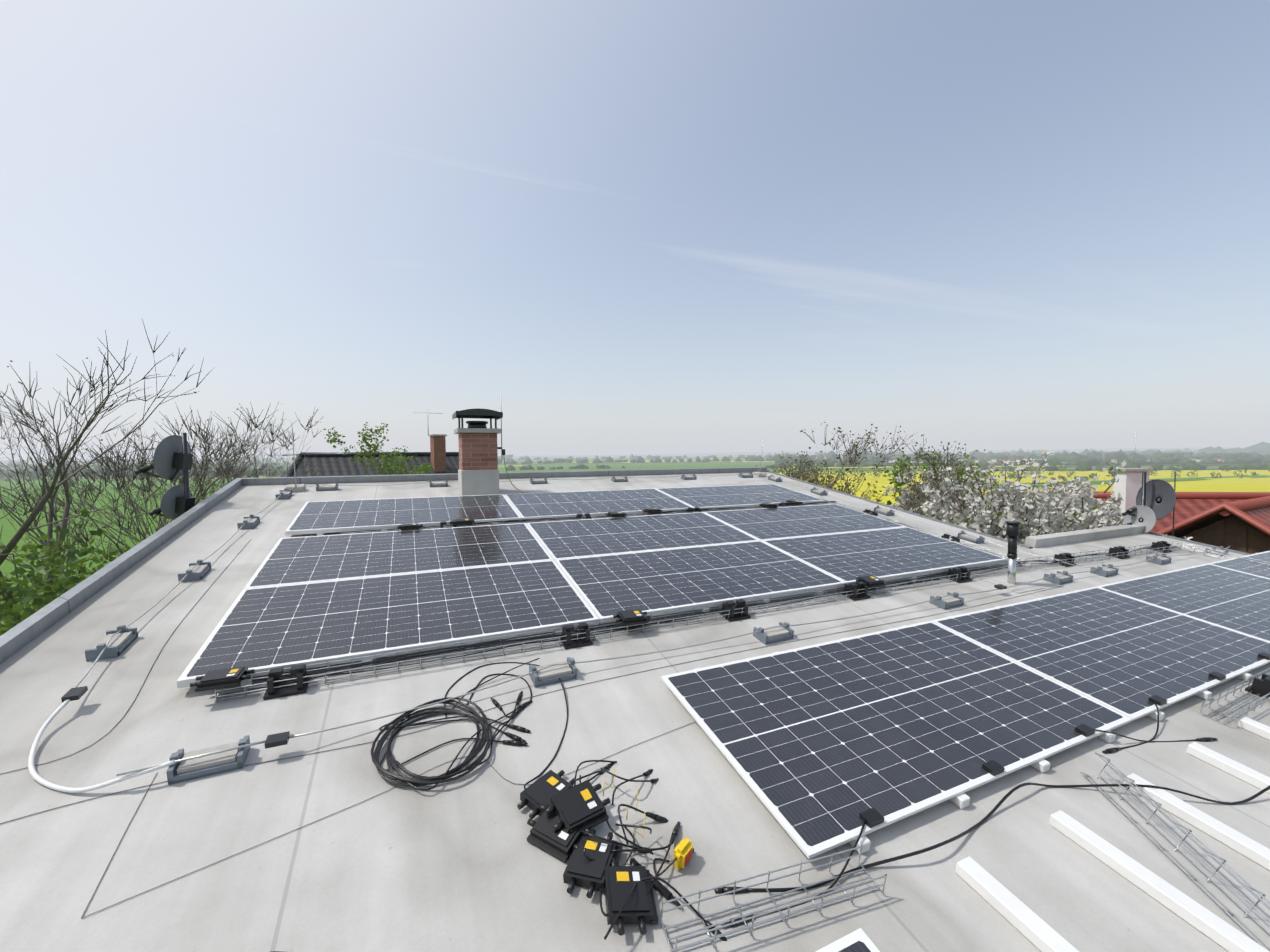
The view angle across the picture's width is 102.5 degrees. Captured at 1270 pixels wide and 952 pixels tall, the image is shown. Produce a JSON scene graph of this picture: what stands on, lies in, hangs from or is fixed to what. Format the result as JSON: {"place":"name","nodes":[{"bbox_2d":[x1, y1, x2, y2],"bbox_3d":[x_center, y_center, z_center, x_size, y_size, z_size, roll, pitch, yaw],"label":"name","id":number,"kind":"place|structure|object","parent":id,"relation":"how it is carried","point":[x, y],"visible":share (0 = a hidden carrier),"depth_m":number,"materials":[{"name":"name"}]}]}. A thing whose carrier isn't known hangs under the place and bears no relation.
{"place":"outdoors","nodes":[
{"label":"outdoors","id":0,"kind":"place"},
{"bbox_2d":[0,472,281,481],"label":"meadow hedgerow","id":1,"kind":"object","parent":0,"point":[6,480],"visible":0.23,"depth_m":660.38,"materials":[{"name":"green plant"}]},
{"bbox_2d":[37,424,274,539],"bbox_3d":[-28.123,3.422,29.982,6.447,13.342,12.492,0,2,16],"label":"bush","id":2,"kind":"object","parent":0,"point":[123,430],"visible":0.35,"depth_m":28.37,"materials":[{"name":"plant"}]},
{"bbox_2d":[324,422,434,474],"bbox_3d":[-7.848,3.561,15.536,3.433,10.584,5.147,-1,2,-9],"label":"young tree","id":3,"kind":"object","parent":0,"point":[393,463],"visible":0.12,"depth_m":16.37,"materials":[{"name":"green plant"}]},
{"bbox_2d":[458,433,497,469],"bbox_3d":[-1.916,-0.298,6.213,0.405,0.440,0.405,-2,3,-24],"label":"brick chimney shaft","id":4,"kind":"object","parent":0,"point":[477,451],"visible":1,"depth_m":6.03,"materials":[{"name":"red brick"}]},
{"bbox_2d":[458,470,498,495],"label":"chimney plinth","id":5,"kind":"structure","parent":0,"point":[478,482],"depth_m":6.03,"materials":[{"name":"grey paint"}]},
{"bbox_2d":[0,467,1250,663],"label":"roof edge flashing","id":6,"kind":"object","parent":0,"point":[19,636],"visible":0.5,"depth_m":4.80,"materials":[{"name":"grey metal"}]},
{"bbox_2d":[0,461,1269,587],"bbox_3d":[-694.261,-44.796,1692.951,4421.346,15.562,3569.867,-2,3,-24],"label":"fields patchwork","id":7,"kind":"structure","parent":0,"point":[1204,481],"depth_m":260.67,"materials":[{"name":"green plant"}]},
{"bbox_2d":[772,462,1269,478],"bbox_3d":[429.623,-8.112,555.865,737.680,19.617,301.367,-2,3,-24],"label":"orchard row","id":8,"kind":"object","parent":7,"relation":"on","point":[1151,472],"visible":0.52,"depth_m":531.20,"materials":[{"name":"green plant"}]},
{"bbox_2d":[0,447,1269,623],"bbox_3d":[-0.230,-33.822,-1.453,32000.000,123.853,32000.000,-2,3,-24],"label":"terrain ground","id":9,"kind":"structure","parent":0,"point":[719,456],"depth_m":6138.75,"materials":[{"name":"green plant"}]},
{"bbox_2d":[0,603,24,635],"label":"leaves","id":10,"kind":"object","parent":9,"relation":"on","point":[3,630],"visible":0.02,"depth_m":5.45,"materials":[{"name":"green plant"}]},
{"bbox_2d":[0,553,87,629],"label":"garden shrub","id":11,"kind":"object","parent":9,"relation":"on","point":[21,571],"visible":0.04,"depth_m":7.23,"materials":[{"name":"green plant"}]},
{"bbox_2d":[0,404,107,582],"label":"bare tree","id":12,"kind":"object","parent":9,"relation":"on","point":[41,541],"visible":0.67,"depth_m":21.47,"materials":[{"name":"brown plant"}]},
{"bbox_2d":[0,509,130,628],"bbox_3d":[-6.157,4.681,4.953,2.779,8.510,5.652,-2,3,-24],"label":"shrub","id":13,"kind":"object","parent":9,"relation":"on","point":[46,589],"depth_m":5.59,"materials":[{"name":"green plant"}]},
{"bbox_2d":[0,538,143,626],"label":"garden shrub","id":14,"kind":"object","parent":9,"relation":"on","point":[103,561],"depth_m":8.22,"materials":[{"name":"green plant"}]},
{"bbox_2d":[0,402,325,601],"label":"bare tree","id":15,"kind":"object","parent":9,"relation":"on","point":[124,466],"visible":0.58,"depth_m":12.15,"materials":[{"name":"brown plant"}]},
{"bbox_2d":[0,319,337,627],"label":"bare tree","id":16,"kind":"object","parent":9,"relation":"on","point":[15,539],"visible":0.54,"depth_m":9.82,"materials":[{"name":"brown plant"}]},
{"bbox_2d":[280,452,458,476],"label":"dark house roof","id":17,"kind":"structure","parent":9,"relation":"on","point":[341,466],"depth_m":20.63,"materials":[{"name":"tile"}]},
{"bbox_2d":[413,411,446,471],"bbox_3d":[-8.943,-1.442,22.212,1.300,2.800,0.600,-2,3,-39],"label":"chimney","id":18,"kind":"object","parent":17,"relation":"attached to","point":[438,449],"visible":0.98,"depth_m":22.25,"materials":[{"name":"brick"}]},
{"bbox_2d":[0,442,1269,476],"bbox_3d":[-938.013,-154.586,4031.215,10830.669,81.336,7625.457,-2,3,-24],"label":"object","id":19,"kind":"object","parent":9,"relation":"on","point":[1256,455],"visible":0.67,"depth_m":1356.13,"materials":[{"name":"green plant"}]},
{"bbox_2d":[876,500,926,515],"bbox_3d":[4.484,4.509,9.616,2.174,8.316,2.172,-1,2,-1],"label":"shrub","id":20,"kind":"object","parent":9,"relation":"on","point":[889,502],"depth_m":9.29,"materials":[{"name":"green plant"}]},
{"bbox_2d":[756,422,1086,535],"bbox_3d":[5.171,3.798,10.147,5.568,9.783,6.068,-2,3,-24],"label":"catkin tree","id":21,"kind":"object","parent":9,"relation":"on","point":[804,477],"visible":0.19,"depth_m":10.25,"materials":[{"name":"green plant"}]},
{"bbox_2d":[903,493,943,519],"bbox_3d":[4.853,4.491,9.025,1.952,8.380,1.936,-1,2,-1],"label":"shrub","id":22,"kind":"object","parent":9,"relation":"on","point":[920,503],"depth_m":9.04,"materials":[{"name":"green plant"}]},
{"bbox_2d":[883,451,997,514],"bbox_3d":[8.825,3.946,13.598,2.711,9.299,4.759,-3,4,-48],"label":"slim green tree","id":23,"kind":"object","parent":9,"relation":"on","point":[898,484],"visible":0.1,"depth_m":14.46,"materials":[{"name":"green plant"}]},
{"bbox_2d":[683,458,1226,462],"bbox_3d":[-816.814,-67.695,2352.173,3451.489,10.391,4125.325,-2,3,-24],"label":"village houses","id":24,"kind":"structure","parent":9,"relation":"on","point":[1026,459],"depth_m":1294.58,"materials":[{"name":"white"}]},
{"bbox_2d":[1052,491,1269,536],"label":"red neighbour house roof","id":25,"kind":"structure","parent":9,"relation":"on","point":[1188,504],"depth_m":13.12,"materials":[{"name":"tile"}]},
{"bbox_2d":[1112,432,1153,517],"bbox_3d":[11.513,0.285,11.846,0.560,2.600,0.500,0,2,11],"label":"white neighbour chimney","id":26,"kind":"object","parent":25,"relation":"on","point":[1128,485],"visible":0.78,"depth_m":11.69,"materials":[{"name":"paint"}]},
{"bbox_2d":[1155,496,1269,553],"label":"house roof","id":27,"kind":"structure","parent":25,"relation":"attached to","point":[1225,524],"depth_m":8.51,"materials":[{"name":"red tile"}]},
{"bbox_2d":[0,0,1269,459],"label":"sky","id":28,"kind":"structure","parent":0,"point":[646,226],"materials":[{"name":"blue"}]},
{"bbox_2d":[85,472,1228,784],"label":"lightning wire holders","id":29,"kind":"object","parent":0,"point":[187,770],"visible":1,"depth_m":2.62,"materials":[{"name":"grey concrete"}]},
{"bbox_2d":[263,502,1171,699],"bbox_3d":[1.563,0.619,4.888,8.010,0.100,2.456,-2,12,-24],"label":"tray feet","id":30,"kind":"object","parent":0,"point":[299,687],"visible":0.67,"depth_m":3.29,"materials":[{"name":"black plastic"}]},
{"bbox_2d":[882,449,1192,548],"bbox_3d":[6.315,4.127,8.702,6.375,9.136,8.388,0,2,17],"label":"blossoming cherry","id":31,"kind":"object","parent":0,"point":[1026,512],"depth_m":7.50,"materials":[{"name":"white plant"}]},
{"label":"house walls","id":32,"kind":"object","parent":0,"visible":0},
{"bbox_2d":[0,472,1269,951],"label":"roof slab","id":33,"kind":"structure","parent":32,"relation":"on","point":[462,864],"depth_m":1.79,"materials":[{"name":"grey concrete"}]},
{"bbox_2d":[134,433,194,519],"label":"satellite dishes","id":34,"kind":"object","parent":33,"relation":"attached to","point":[172,457],"visible":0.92,"depth_m":4.97,"materials":[{"name":"metal"}]},
{"bbox_2d":[452,390,523,492],"bbox_3d":[-1.614,-0.382,6.289,1.145,1.344,0.628,-2,3,-24],"label":"chimney cap","id":35,"kind":"object","parent":33,"relation":"on","point":[477,426],"visible":0.83,"depth_m":6.08,"materials":[{"name":"black metal"}]},
{"bbox_2d":[0,543,1061,918],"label":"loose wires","id":36,"kind":"object","parent":33,"relation":"on","point":[334,749],"visible":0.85,"depth_m":1.92,"materials":[{"name":"grey"}]},
{"bbox_2d":[517,770,657,935],"bbox_3d":[-0.168,1.146,1.620,0.326,0.089,0.641,-2,12,-24],"label":"optimiser pile","id":37,"kind":"object","parent":33,"relation":"on","point":[564,809],"visible":0.98,"depth_m":1.60,"materials":[{"name":"black plastic"}]},
{"bbox_2d":[28,425,1229,792],"bbox_3d":[1.216,0.137,5.573,9.505,0.750,4.839,-2,12,-24],"label":"lightning conductor","id":38,"kind":"object","parent":33,"relation":"on","point":[78,693],"visible":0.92,"depth_m":2.12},
{"bbox_2d":[635,838,693,905],"bbox_3d":[0.116,1.188,1.539,0.213,0.069,0.181,-2,12,-24],"label":"tape measure and marker","id":39,"kind":"object","parent":33,"relation":"on","point":[683,852],"visible":0.85,"depth_m":1.56,"materials":[{"name":"yellow plastic"}]},
{"bbox_2d":[247,498,1178,690],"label":"tray cables","id":40,"kind":"object","parent":33,"relation":"on","point":[469,646],"visible":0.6,"depth_m":3.03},
{"bbox_2d":[190,500,885,691],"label":"module optimisers","id":41,"kind":"object","parent":40,"relation":"in","point":[222,678],"visible":0.96,"depth_m":2.99,"materials":[{"name":"black plastic"}]},
{"bbox_2d":[215,495,1269,702],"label":"cable trays","id":42,"kind":"object","parent":33,"relation":"on","point":[594,635],"visible":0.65,"depth_m":3.23,"materials":[{"name":"metal"}]},
{"bbox_2d":[241,504,1269,951],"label":"mounting rails","id":43,"kind":"object","parent":33,"relation":"on","point":[1013,910],"visible":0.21,"depth_m":1.67,"materials":[{"name":"white metal"}]},
{"bbox_2d":[177,484,1269,951],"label":"solar panels","id":44,"kind":"object","parent":43,"relation":"on","point":[821,746],"visible":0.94,"depth_m":3.09,"materials":[{"name":"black glass"}]},
{"bbox_2d":[859,652,1269,827],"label":"clamps","id":45,"kind":"object","parent":44,"relation":"attached to","point":[872,817],"visible":0.92,"depth_m":2.28,"materials":[{"name":"black plastic"}]},
{"bbox_2d":[370,658,1269,940],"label":"cables","id":46,"kind":"object","parent":33,"relation":"on","point":[392,776],"visible":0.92,"depth_m":1.93,"materials":[{"name":"black"}]},
{"bbox_2d":[603,767,644,837],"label":"cable ties","id":47,"kind":"object","parent":46,"relation":"on","point":[627,804],"visible":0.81,"depth_m":1.75,"materials":[{"name":"black"}]},
{"bbox_2d":[660,668,1269,951],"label":"tray offcuts","id":48,"kind":"object","parent":33,"relation":"on","point":[854,892],"visible":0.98,"depth_m":1.53,"materials":[{"name":"metal"}]},
{"bbox_2d":[1005,521,1019,584],"bbox_3d":[3.104,0.657,4.196,0.100,0.565,0.097,-2,3,-24],"label":"vent pipe","id":49,"kind":"object","parent":33,"relation":"on","point":[1012,531],"visible":0.98,"depth_m":4.17,"materials":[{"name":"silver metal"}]},
{"bbox_2d":[981,574,1043,592],"bbox_3d":[3.106,0.886,4.205,0.340,0.006,0.300,-2,12,-24],"label":"vent flashing patch","id":50,"kind":"object","parent":33,"relation":"on","point":[1002,580],"visible":0.79,"depth_m":4.18,"materials":[{"name":"grey metal"}]},
{"bbox_2d":[1024,523,1144,547],"bbox_3d":[5.155,0.663,5.775,2.270,0.090,0.100,-2,12,-24],"label":"annex upstand","id":51,"kind":"object","parent":33,"relation":"on","point":[1044,540],"visible":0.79,"depth_m":5.64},
{"bbox_2d":[1122,471,1175,536],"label":"satellite dishes","id":52,"kind":"object","parent":33,"relation":"on","point":[1155,499],"visible":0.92,"depth_m":6.27,"materials":[{"name":"metal"}]}
]}

